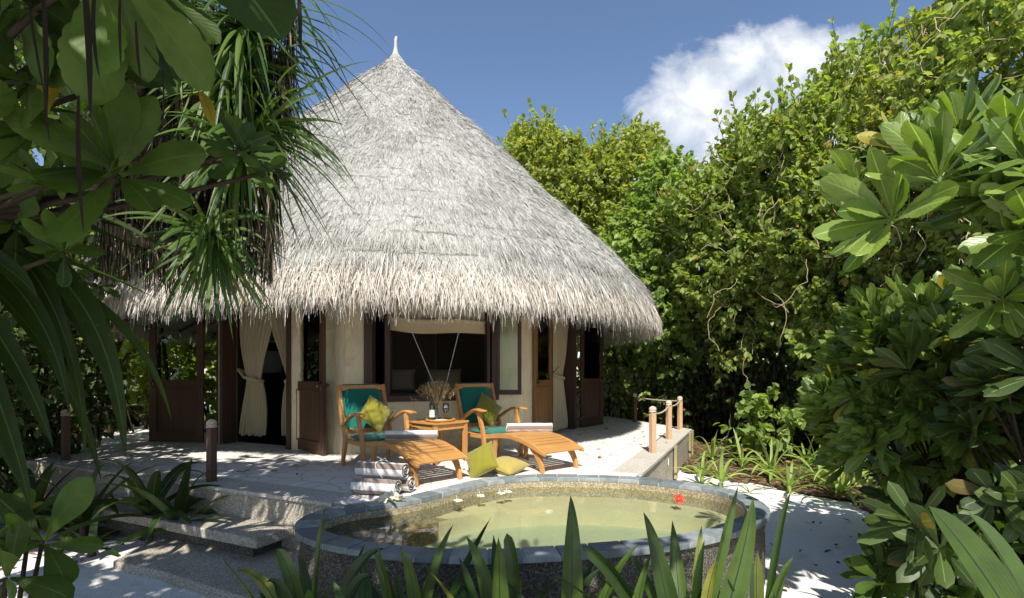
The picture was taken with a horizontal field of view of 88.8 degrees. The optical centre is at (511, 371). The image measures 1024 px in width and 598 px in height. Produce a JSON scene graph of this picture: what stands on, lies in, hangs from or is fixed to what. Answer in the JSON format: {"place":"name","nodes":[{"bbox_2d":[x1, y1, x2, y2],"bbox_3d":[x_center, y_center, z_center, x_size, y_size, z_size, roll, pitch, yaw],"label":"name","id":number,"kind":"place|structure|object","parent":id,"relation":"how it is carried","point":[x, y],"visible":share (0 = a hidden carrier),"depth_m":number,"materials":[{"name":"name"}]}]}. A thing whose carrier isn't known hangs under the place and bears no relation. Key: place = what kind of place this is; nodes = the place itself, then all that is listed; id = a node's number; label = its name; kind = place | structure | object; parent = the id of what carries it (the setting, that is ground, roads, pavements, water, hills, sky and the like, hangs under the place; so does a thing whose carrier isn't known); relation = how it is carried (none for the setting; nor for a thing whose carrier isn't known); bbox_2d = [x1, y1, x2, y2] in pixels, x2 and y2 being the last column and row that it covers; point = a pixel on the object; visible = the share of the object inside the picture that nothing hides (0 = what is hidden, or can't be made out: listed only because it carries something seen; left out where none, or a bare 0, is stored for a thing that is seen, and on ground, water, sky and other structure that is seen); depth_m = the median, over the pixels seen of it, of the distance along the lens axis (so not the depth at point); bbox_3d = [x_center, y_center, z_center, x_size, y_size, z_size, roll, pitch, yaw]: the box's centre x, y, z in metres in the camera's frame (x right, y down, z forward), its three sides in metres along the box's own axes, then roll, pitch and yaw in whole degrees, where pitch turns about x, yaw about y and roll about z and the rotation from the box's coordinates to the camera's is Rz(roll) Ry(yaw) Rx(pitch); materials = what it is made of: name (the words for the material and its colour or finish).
{"place":"outdoors","nodes":[
{"label":"outdoors","id":0,"kind":"place"},
{"bbox_2d":[3,417,204,537],"bbox_3d":[-8.952,1.580,11.480,10.177,0.020,13.139,0,0,0],"label":"soil bed","id":1,"kind":"object","parent":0,"point":[101,531],"visible":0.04,"depth_m":5.20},
{"bbox_2d":[0,462,104,523],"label":"crinum lily","id":2,"kind":"object","parent":1,"relation":"on","point":[39,486],"visible":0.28,"depth_m":5.33,"materials":[{"name":"green plant"}]},
{"bbox_2d":[0,302,132,492],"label":"shrub","id":3,"kind":"object","parent":1,"relation":"on","point":[33,446],"visible":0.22,"depth_m":7.04,"materials":[{"name":"green plant"}]},
{"bbox_2d":[10,328,147,457],"bbox_3d":[-8.009,0.304,9.226,3.467,3.930,2.099,0,0,0],"label":"shrub","id":4,"kind":"object","parent":1,"relation":"on","point":[103,385],"visible":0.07,"depth_m":9.36,"materials":[{"name":"green plant"}]},
{"bbox_2d":[0,50,169,442],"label":"tree","id":5,"kind":"object","parent":1,"relation":"on","point":[133,419],"depth_m":10.55,"materials":[{"name":"green plant"}]},
{"bbox_2d":[0,0,169,413],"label":"tree","id":6,"kind":"object","parent":1,"relation":"on","point":[37,356],"visible":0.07,"depth_m":5.55,"materials":[{"name":"green plant"}]},
{"bbox_2d":[78,332,215,431],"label":"shrub","id":7,"kind":"object","parent":1,"relation":"on","point":[209,383],"visible":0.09,"depth_m":11.66,"materials":[{"name":"green plant"}]},
{"bbox_2d":[113,537,299,597],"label":"path","id":8,"kind":"structure","parent":0,"point":[204,571],"depth_m":4.18,"materials":[{"name":"concrete"}]},
{"bbox_2d":[26,413,688,549],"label":"patio","id":9,"kind":"structure","parent":0,"point":[615,444],"depth_m":6.27,"materials":[{"name":"stone"}]},
{"bbox_2d":[25,455,357,506],"bbox_3d":[-3.794,1.109,5.606,5.200,0.030,0.334,0,0,25],"label":"patio border","id":10,"kind":"object","parent":9,"relation":"on","point":[297,494],"visible":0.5,"depth_m":5.07,"materials":[{"name":"stone"}]},
{"bbox_2d":[60,409,70,459],"bbox_3d":[-5.550,0.791,6.500,0.101,0.658,0.099,0,0,25],"label":"rope post","id":11,"kind":"object","parent":10,"relation":"on","point":[65,435],"visible":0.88,"depth_m":6.47,"materials":[{"name":"brown wood"}]},
{"bbox_2d":[206,419,216,481],"bbox_3d":[-3.000,0.796,5.220,0.101,0.648,0.099,0,0,25],"label":"rope post","id":12,"kind":"object","parent":10,"relation":"on","point":[211,445],"visible":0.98,"depth_m":5.19,"materials":[{"name":"brown wood"}]},
{"bbox_2d":[73,36,663,454],"bbox_3d":[-2.247,-2.711,10.136,10.079,7.661,9.902,0,0,0],"label":"thatched bungalow","id":13,"kind":"object","parent":9,"relation":"on","point":[450,204],"visible":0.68,"depth_m":7.07,"materials":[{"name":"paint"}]},
{"bbox_2d":[148,307,203,441],"bbox_3d":[-5.191,0.043,8.108,0.861,2.085,0.188,0,0,0],"label":"door","id":14,"kind":"structure","parent":13,"relation":"in","point":[185,398],"depth_m":8.07,"materials":[{"name":"brown wood"}]},
{"bbox_2d":[236,307,271,436],"bbox_3d":[-3.963,-0.034,8.051,0.892,2.052,0.123,0,0,26],"label":"curtain","id":15,"kind":"object","parent":13,"relation":"hanging from","point":[254,339],"visible":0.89,"depth_m":8.04,"materials":[{"name":"fabric"}]},
{"bbox_2d":[263,351,280,372],"bbox_3d":[-4.972,-0.200,11.018,0.010,0.500,0.900,0,0,25],"label":"window pane","id":16,"kind":"structure","parent":13,"relation":"in","point":[272,362],"depth_m":10.93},
{"bbox_2d":[262,342,285,424],"bbox_3d":[-4.611,-0.056,11.413,0.031,2.288,2.240,0,0,25],"label":"back door","id":17,"kind":"structure","parent":13,"relation":"in","point":[274,384],"depth_m":10.77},
{"bbox_2d":[267,306,285,436],"bbox_3d":[-3.329,-0.044,7.765,0.857,2.032,0.124,0,0,26],"label":"curtain","id":18,"kind":"object","parent":13,"relation":"hanging from","point":[278,325],"visible":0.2,"depth_m":7.80,"materials":[{"name":"fabric"}]},
{"bbox_2d":[296,297,328,454],"bbox_3d":[-2.766,0.043,7.123,0.880,2.085,0.190,0,0,44],"label":"door","id":19,"kind":"structure","parent":13,"relation":"in","point":[312,387],"depth_m":7.03,"materials":[{"name":"brown wood"}]},
{"bbox_2d":[390,393,454,394],"bbox_3d":[-1.643,0.754,9.446,1.800,0.668,1.900,0,0,-10],"label":"bed","id":20,"kind":"object","parent":13,"relation":"on","point":[412,393],"visible":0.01,"depth_m":10.12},
{"bbox_2d":[392,369,415,390],"bbox_3d":[-2.208,0.150,10.057,0.700,0.450,0.207,0,-20,-10],"label":"pillow","id":21,"kind":"object","parent":20,"relation":"on","point":[402,379],"visible":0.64,"depth_m":10.00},
{"bbox_2d":[426,369,461,389],"bbox_3d":[-1.322,0.150,10.214,0.700,0.450,0.217,0,-20,-10],"label":"pillow","id":22,"kind":"object","parent":20,"relation":"on","point":[453,376],"visible":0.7,"depth_m":10.16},
{"bbox_2d":[390,300,484,387],"bbox_3d":[-1.040,-0.359,7.436,1.370,1.321,0.075,0,0,-20],"label":"window blind","id":23,"kind":"object","parent":13,"relation":"hanging from","point":[426,325],"depth_m":7.43,"materials":[{"name":"fabric"}]},
{"bbox_2d":[364,293,520,401],"bbox_3d":[-0.977,-0.340,7.496,2.235,1.500,0.386,0,0,-17],"label":"window","id":24,"kind":"structure","parent":13,"relation":"in","point":[377,334],"depth_m":7.27,"materials":[{"name":"brown wood"}]},
{"bbox_2d":[533,308,551,422],"bbox_3d":[0.505,0.043,8.483,0.190,2.085,0.800,0,0,23],"label":"door","id":25,"kind":"structure","parent":13,"relation":"in","point":[542,340],"depth_m":8.44,"materials":[{"name":"brown wood"}]},
{"bbox_2d":[553,317,568,431],"bbox_3d":[0.862,0.016,9.468,0.127,2.072,1.140,0,0,25],"label":"curtain","id":26,"kind":"object","parent":13,"relation":"hanging from","point":[560,417],"visible":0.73,"depth_m":9.41,"materials":[{"name":"fabric"}]},
{"bbox_2d":[580,321,604,426],"bbox_3d":[1.608,0.043,10.535,0.191,2.085,0.800,0,0,41],"label":"door","id":27,"kind":"structure","parent":13,"relation":"in","point":[591,340],"depth_m":10.52,"materials":[{"name":"brown wood"}]},
{"bbox_2d":[350,478,401,495],"bbox_3d":[-1.212,1.023,4.654,0.441,0.143,0.143,0,0,14],"label":"rolled towel","id":28,"kind":"object","parent":9,"relation":"on","point":[369,486],"visible":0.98,"depth_m":4.61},
{"bbox_2d":[355,457,408,478],"bbox_3d":[-1.180,0.871,4.740,0.481,0.194,0.177,0,0,14],"label":"rolled towel","id":29,"kind":"object","parent":28,"relation":"on","point":[381,469],"visible":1,"depth_m":4.69,"materials":[{"name":"white fabric"}]},
{"bbox_2d":[361,476,414,491],"bbox_3d":[-1.150,1.023,4.820,0.501,0.137,0.149,0,0,14],"label":"rolled towel","id":30,"kind":"object","parent":9,"relation":"on","point":[408,483],"visible":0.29,"depth_m":4.74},
{"bbox_2d":[336,384,467,486],"bbox_3d":[-1.270,0.625,5.781,0.730,0.954,1.788,0,0,-42],"label":"lounge chair","id":31,"kind":"object","parent":9,"relation":"on","point":[414,454],"visible":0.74,"depth_m":5.79,"materials":[{"name":"brown wood"}]},
{"bbox_2d":[360,395,393,432],"bbox_3d":[-1.620,0.500,6.210,0.351,0.352,0.173,38,-44,-19],"label":"throw pillow","id":32,"kind":"object","parent":31,"relation":"on","point":[376,412],"visible":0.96,"depth_m":6.14,"materials":[{"name":"fabric"}]},
{"bbox_2d":[385,430,438,440],"bbox_3d":[-1.085,0.687,5.660,0.571,0.116,0.138,0,0,-4],"label":"rolled towel","id":33,"kind":"object","parent":31,"relation":"on","point":[411,434],"visible":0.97,"depth_m":5.61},
{"bbox_2d":[409,419,468,464],"bbox_3d":[-0.920,0.853,6.520,0.540,0.494,0.540,0,0,43],"label":"side table","id":34,"kind":"object","parent":9,"relation":"on","point":[424,424],"visible":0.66,"depth_m":6.43,"materials":[{"name":"brown wood"}]},
{"bbox_2d":[425,417,455,421],"bbox_3d":[-0.880,0.591,6.440,0.372,0.028,0.372,0,0,0],"label":"serving tray","id":35,"kind":"object","parent":34,"relation":"on","point":[448,420],"visible":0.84,"depth_m":6.33,"materials":[{"name":"brown wood"}]},
{"bbox_2d":[435,404,438,419],"bbox_3d":[-0.925,0.495,6.440,0.056,0.195,0.056,0,0,0],"label":"bud vase","id":36,"kind":"object","parent":35,"relation":"on","point":[436,415],"visible":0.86,"depth_m":6.42,"materials":[{"name":"clear glass"}]},
{"bbox_2d":[415,380,457,407],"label":"dried grass","id":37,"kind":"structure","parent":36,"relation":"in","point":[438,390],"depth_m":6.39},
{"bbox_2d":[465,441,498,477],"bbox_3d":[-0.325,0.935,5.500,0.346,0.347,0.164,-29,-44,11],"label":"throw pillow","id":38,"kind":"object","parent":9,"relation":"on","point":[481,460],"visible":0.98,"depth_m":5.42,"materials":[{"name":"fabric"}]},
{"bbox_2d":[491,456,529,474],"bbox_3d":[-0.060,1.025,5.719,0.376,0.161,0.377,10,13,35],"label":"throw pillow","id":39,"kind":"object","parent":9,"relation":"on","point":[508,465],"visible":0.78,"depth_m":5.62,"materials":[{"name":"yellow fabric"}]},
{"bbox_2d":[454,383,583,473],"bbox_3d":[0.027,0.625,6.452,0.730,0.954,1.788,0,0,-39],"label":"lounge chair","id":40,"kind":"object","parent":9,"relation":"on","point":[539,444],"visible":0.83,"depth_m":6.47,"materials":[{"name":"brown wood"}]},
{"bbox_2d":[473,393,501,426],"bbox_3d":[-0.320,0.500,6.883,0.351,0.352,0.168,38,-42,-16],"label":"throw pillow","id":41,"kind":"object","parent":40,"relation":"on","point":[491,407],"visible":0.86,"depth_m":6.82,"materials":[{"name":"fabric"}]},
{"bbox_2d":[506,423,552,432],"bbox_3d":[0.215,0.686,6.423,0.571,0.118,0.135,0,0,-5],"label":"rolled towel","id":42,"kind":"object","parent":40,"relation":"on","point":[520,427],"visible":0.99,"depth_m":6.37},
{"bbox_2d":[611,428,691,476],"bbox_3d":[2.269,1.109,7.873,0.334,0.030,4.860,0,0,25],"label":"patio border","id":43,"kind":"object","parent":9,"relation":"on","point":[642,462],"visible":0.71,"depth_m":6.75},
{"bbox_2d":[649,406,655,452],"bbox_3d":[1.900,0.791,7.060,0.101,0.658,0.099,0,0,-24],"label":"rope post","id":44,"kind":"object","parent":43,"relation":"on","point":[652,429],"visible":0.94,"depth_m":7.03,"materials":[{"name":"brown wood"}]},
{"bbox_2d":[666,400,671,439],"bbox_3d":[2.545,0.791,8.480,0.101,0.658,0.099,0,0,-24],"label":"rope post","id":45,"kind":"object","parent":43,"relation":"on","point":[669,422],"visible":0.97,"depth_m":8.45,"materials":[{"name":"brown wood"}]},
{"bbox_2d":[677,396,682,429],"bbox_3d":[3.190,0.791,9.930,0.101,0.658,0.099,0,0,-24],"label":"rope post","id":46,"kind":"object","parent":43,"relation":"on","point":[680,415],"visible":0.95,"depth_m":9.90,"materials":[{"name":"brown wood"}]},
{"bbox_2d":[0,373,942,597],"bbox_3d":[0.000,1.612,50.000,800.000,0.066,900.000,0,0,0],"label":"ground","id":47,"kind":"structure","parent":0,"point":[99,576],"depth_m":4.63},
{"bbox_2d":[0,327,54,535],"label":"shrub","id":48,"kind":"object","parent":47,"relation":"on","point":[20,402],"visible":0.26,"depth_m":5.12,"materials":[{"name":"green plant"}]},
{"bbox_2d":[0,477,104,597],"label":"broad leaf seedling","id":49,"kind":"object","parent":47,"relation":"on","point":[72,499],"visible":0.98,"depth_m":2.34,"materials":[{"name":"green plant"}]},
{"bbox_2d":[5,459,160,551],"bbox_3d":[-3.925,1.221,4.992,1.464,0.797,1.482,0,0,-27],"label":"crinum lily","id":50,"kind":"object","parent":47,"relation":"on","point":[86,515],"visible":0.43,"depth_m":4.97,"materials":[{"name":"green plant"}]},
{"bbox_2d":[0,165,174,510],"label":"giant screw pine","id":51,"kind":"object","parent":47,"relation":"on","point":[38,302],"visible":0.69,"depth_m":2.21,"materials":[{"name":"green plant"}]},
{"bbox_2d":[53,505,133,556],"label":"crinum lily","id":52,"kind":"object","parent":47,"relation":"on","point":[93,529],"visible":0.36,"depth_m":4.64,"materials":[{"name":"green plant"}]},
{"bbox_2d":[47,459,219,543],"bbox_3d":[-3.458,1.181,4.933,1.449,0.878,1.604,0,0,18],"label":"crinum lily","id":53,"kind":"object","parent":47,"relation":"on","point":[156,486],"visible":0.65,"depth_m":4.81,"materials":[{"name":"green plant"}]},
{"bbox_2d":[0,0,296,286],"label":"sea lettuce tree","id":54,"kind":"object","parent":47,"relation":"on","point":[175,37],"visible":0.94,"depth_m":1.91,"materials":[{"name":"green plant"}]},
{"bbox_2d":[27,0,301,231],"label":"hanging leaves","id":55,"kind":"object","parent":54,"relation":"hanging from","point":[90,30],"visible":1,"depth_m":1.50,"materials":[{"name":"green plant"}]},
{"bbox_2d":[92,458,235,545],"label":"crinum lily","id":56,"kind":"object","parent":47,"relation":"on","point":[184,501],"visible":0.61,"depth_m":4.72,"materials":[{"name":"green plant"}]},
{"bbox_2d":[73,519,281,556],"bbox_3d":[-3.462,1.528,5.134,3.000,0.183,0.290,0,0,25],"label":"step base","id":57,"kind":"object","parent":47,"relation":"on","point":[199,541],"visible":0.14,"depth_m":4.70,"materials":[{"name":"concrete"}]},
{"bbox_2d":[43,493,293,548],"bbox_3d":[-3.468,1.393,5.087,3.270,0.085,0.380,0,0,25],"label":"step","id":58,"kind":"object","parent":57,"relation":"on","point":[250,533],"visible":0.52,"depth_m":4.59,"materials":[{"name":"concrete"}]},
{"bbox_2d":[14,0,392,337],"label":"screw pine","id":59,"kind":"object","parent":47,"relation":"on","point":[206,236],"visible":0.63,"depth_m":3.03,"materials":[{"name":"green plant"}]},
{"bbox_2d":[225,509,383,597],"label":"strap lily","id":60,"kind":"object","parent":47,"relation":"on","point":[292,586],"visible":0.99,"depth_m":2.47,"materials":[{"name":"green plant"}]},
{"bbox_2d":[331,562,371,597],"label":"strap lily","id":61,"kind":"object","parent":47,"relation":"on","point":[365,589],"visible":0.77,"depth_m":2.57,"materials":[{"name":"green plant"}]},
{"bbox_2d":[360,518,490,597],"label":"strap lily","id":62,"kind":"object","parent":47,"relation":"on","point":[412,588],"visible":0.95,"depth_m":2.55,"materials":[{"name":"green plant"}]},
{"bbox_2d":[0,420,880,588],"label":"leaf litter","id":63,"kind":"object","parent":47,"relation":"on","point":[691,468],"visible":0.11,"depth_m":7.51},
{"bbox_2d":[21,206,1000,416],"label":"woodland","id":64,"kind":"object","parent":47,"relation":"on","point":[183,373],"visible":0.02,"depth_m":18.20,"materials":[{"name":"green plant"}]},
{"bbox_2d":[429,533,598,597],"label":"strap lily","id":65,"kind":"object","parent":47,"relation":"on","point":[498,579],"visible":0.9,"depth_m":2.48,"materials":[{"name":"green plant"}]},
{"bbox_2d":[294,474,769,597],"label":"plunge pool","id":66,"kind":"structure","parent":47,"relation":"on","point":[528,514],"depth_m":4.40,"materials":[{"name":"stone"}]},
{"bbox_2d":[561,496,636,597],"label":"strap lily","id":67,"kind":"object","parent":47,"relation":"on","point":[572,573],"visible":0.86,"depth_m":2.42,"materials":[{"name":"green plant"}]},
{"bbox_2d":[508,551,698,597],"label":"strap lily","id":68,"kind":"object","parent":47,"relation":"on","point":[639,589],"visible":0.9,"depth_m":2.29,"materials":[{"name":"green plant"}]},
{"bbox_2d":[548,482,755,597],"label":"strap lily","id":69,"kind":"object","parent":47,"relation":"on","point":[670,581],"visible":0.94,"depth_m":2.38,"materials":[{"name":"green plant"}]},
{"bbox_2d":[674,451,732,483],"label":"spider lily","id":70,"kind":"object","parent":47,"relation":"on","point":[701,473],"visible":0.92,"depth_m":7.55,"materials":[{"name":"green plant"}]},
{"bbox_2d":[687,447,752,486],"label":"spider lily","id":71,"kind":"object","parent":47,"relation":"on","point":[721,477],"visible":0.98,"depth_m":7.17,"materials":[{"name":"green plant"}]},
{"bbox_2d":[728,494,792,597],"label":"strap lily","id":72,"kind":"object","parent":47,"relation":"on","point":[774,588],"visible":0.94,"depth_m":2.54,"materials":[{"name":"green plant"}]},
{"bbox_2d":[680,436,955,594],"bbox_3d":[4.525,1.578,10.729,15.032,0.020,18.542,0,0,0],"label":"soil bed","id":73,"kind":"object","parent":47,"relation":"on","point":[783,486],"visible":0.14,"depth_m":7.98,"materials":[{"name":"soil"}]},
{"bbox_2d":[497,97,615,235],"bbox_3d":[0.497,-3.132,15.597,5.793,9.502,3.710,0,0,0],"label":"hedge tree","id":74,"kind":"object","parent":73,"relation":"on","point":[545,146],"visible":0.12,"depth_m":14.76,"materials":[{"name":"green plant"}]},
{"bbox_2d":[555,110,673,366],"bbox_3d":[2.699,-2.926,14.902,4.838,9.088,3.512,0,0,0],"label":"hedge tree","id":75,"kind":"object","parent":73,"relation":"on","point":[614,160],"visible":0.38,"depth_m":14.04,"materials":[{"name":"green plant"}]},
{"bbox_2d":[577,317,700,424],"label":"shrub","id":76,"kind":"object","parent":73,"relation":"on","point":[622,400],"visible":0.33,"depth_m":12.80,"materials":[{"name":"green plant"}]},
{"bbox_2d":[599,142,764,439],"bbox_3d":[3.977,-1.839,11.930,4.377,6.933,3.337,0,0,0],"label":"hedge tree","id":77,"kind":"object","parent":73,"relation":"on","point":[648,267],"visible":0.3,"depth_m":11.50,"materials":[{"name":"green plant"}]},
{"bbox_2d":[626,316,764,440],"bbox_3d":[4.366,0.193,12.258,2.690,3.825,2.482,0,0,-40],"label":"shrub","id":78,"kind":"object","parent":73,"relation":"on","point":[681,387],"visible":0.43,"depth_m":11.81,"materials":[{"name":"green plant"}]},
{"bbox_2d":[688,430,740,463],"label":"spider lily","id":79,"kind":"object","parent":73,"relation":"on","point":[712,451],"visible":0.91,"depth_m":9.20,"materials":[{"name":"green plant"}]},
{"bbox_2d":[707,425,749,454],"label":"spider lily","id":80,"kind":"object","parent":73,"relation":"on","point":[734,449],"visible":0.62,"depth_m":9.93,"materials":[{"name":"green plant"}]},
{"bbox_2d":[577,367,895,438],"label":"garden wall","id":81,"kind":"structure","parent":73,"relation":"on","point":[640,390],"depth_m":13.52,"materials":[{"name":"paint"}]},
{"bbox_2d":[716,428,760,467],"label":"spider lily","id":82,"kind":"object","parent":73,"relation":"on","point":[743,462],"visible":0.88,"depth_m":8.52,"materials":[{"name":"green plant"}]},
{"bbox_2d":[694,282,813,450],"bbox_3d":[5.172,-0.085,10.848,2.718,3.782,1.850,0,0,0],"label":"shrub","id":83,"kind":"object","parent":73,"relation":"on","point":[731,402],"visible":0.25,"depth_m":10.76,"materials":[{"name":"green plant"}]},
{"bbox_2d":[645,84,866,451],"bbox_3d":[4.833,-2.020,10.452,4.128,7.266,3.492,0,0,0],"label":"hedge tree","id":84,"kind":"object","parent":73,"relation":"on","point":[714,175],"visible":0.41,"depth_m":9.97,"materials":[{"name":"green plant"}]},
{"bbox_2d":[713,380,806,463],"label":"shrub","id":85,"kind":"object","parent":73,"relation":"on","point":[789,416],"visible":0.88,"depth_m":8.77,"materials":[{"name":"green plant"}]},
{"bbox_2d":[733,426,813,483],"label":"spider lily","id":86,"kind":"object","parent":73,"relation":"on","point":[768,462],"visible":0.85,"depth_m":7.65,"materials":[{"name":"green plant"}]},
{"bbox_2d":[756,460,820,493],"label":"spider lily","id":87,"kind":"object","parent":73,"relation":"on","point":[789,483],"visible":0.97,"depth_m":6.88,"materials":[{"name":"green plant"}]},
{"bbox_2d":[779,437,830,469],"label":"spider lily","id":88,"kind":"object","parent":73,"relation":"on","point":[804,457],"visible":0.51,"depth_m":8.62,"materials":[{"name":"green plant"}]},
{"bbox_2d":[744,264,876,456],"bbox_3d":[6.061,-0.201,9.714,3.112,4.146,1.728,0,0,0],"label":"shrub","id":89,"kind":"object","parent":73,"relation":"on","point":[789,394],"visible":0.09,"depth_m":9.85,"materials":[{"name":"green plant"}]},
{"bbox_2d":[779,433,852,493],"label":"spider lily","id":90,"kind":"object","parent":73,"relation":"on","point":[823,472],"visible":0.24,"depth_m":7.37,"materials":[{"name":"green plant"}]},
{"bbox_2d":[789,301,863,467],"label":"shrub","id":91,"kind":"object","parent":73,"relation":"on","point":[805,347],"visible":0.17,"depth_m":8.53,"materials":[{"name":"green plant"}]},
{"bbox_2d":[786,451,874,509],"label":"spider lily","id":92,"kind":"object","parent":73,"relation":"on","point":[839,482],"visible":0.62,"depth_m":6.57,"materials":[{"name":"green plant"}]},
{"bbox_2d":[701,0,972,455],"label":"hedge tree","id":93,"kind":"object","parent":73,"relation":"on","point":[825,104],"visible":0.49,"depth_m":8.50,"materials":[{"name":"green plant"}]},
{"bbox_2d":[823,475,879,499],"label":"spider lily","id":94,"kind":"object","parent":73,"relation":"on","point":[870,482],"visible":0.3,"depth_m":6.29,"materials":[{"name":"green plant"}]},
{"bbox_2d":[814,256,929,462],"bbox_3d":[6.152,-0.351,8.312,2.510,4.307,1.944,0,0,-16],"label":"shrub","id":95,"kind":"object","parent":73,"relation":"on","point":[864,288],"depth_m":8.43,"materials":[{"name":"green plant"}]},
{"bbox_2d":[794,253,1023,592],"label":"beach shrub","id":96,"kind":"object","parent":73,"relation":"on","point":[858,413],"visible":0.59,"depth_m":3.62,"materials":[{"name":"green plant"}]},
{"bbox_2d":[811,74,1023,387],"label":"beach shrub","id":97,"kind":"object","parent":73,"relation":"on","point":[969,146],"visible":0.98,"depth_m":2.28,"materials":[{"name":"green plant"}]},
{"bbox_2d":[823,0,1023,295],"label":"hedge tree","id":98,"kind":"object","parent":73,"relation":"on","point":[914,36],"visible":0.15,"depth_m":7.43,"materials":[{"name":"green plant"}]},
{"bbox_2d":[840,499,1023,597],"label":"beach shrub","id":99,"kind":"object","parent":73,"relation":"on","point":[863,563],"visible":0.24,"depth_m":3.13,"materials":[{"name":"green plant"}]},
{"bbox_2d":[854,381,1021,523],"bbox_3d":[4.059,0.562,4.709,1.865,2.108,1.311,0,0,0],"label":"beach shrub","id":100,"kind":"object","parent":73,"relation":"on","point":[865,464],"visible":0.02,"depth_m":4.67,"materials":[{"name":"green plant"}]},
{"bbox_2d":[857,261,1023,597],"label":"beach shrub","id":101,"kind":"object","parent":73,"relation":"on","point":[919,556],"visible":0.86,"depth_m":2.89,"materials":[{"name":"green plant"}]},
{"bbox_2d":[858,440,1023,554],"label":"beach shrub","id":102,"kind":"object","parent":73,"relation":"on","point":[870,492],"visible":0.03,"depth_m":4.54,"materials":[{"name":"green plant"}]},
{"bbox_2d":[872,219,1022,449],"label":"shrub","id":103,"kind":"object","parent":73,"relation":"on","point":[929,262],"visible":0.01,"depth_m":6.92,"materials":[{"name":"green plant"}]},
{"bbox_2d":[876,0,1023,270],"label":"hedge tree","id":104,"kind":"object","parent":73,"relation":"on","point":[964,36],"visible":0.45,"depth_m":6.05,"materials":[{"name":"green plant"}]},
{"bbox_2d":[929,506,1023,597],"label":"palm seedling","id":105,"kind":"object","parent":47,"relation":"on","point":[991,574],"visible":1,"depth_m":2.10,"materials":[{"name":"green plant"}]},
{"bbox_2d":[24,0,1023,372],"label":"sky","id":106,"kind":"structure","parent":0,"point":[675,62],"materials":[{"name":"blue"}]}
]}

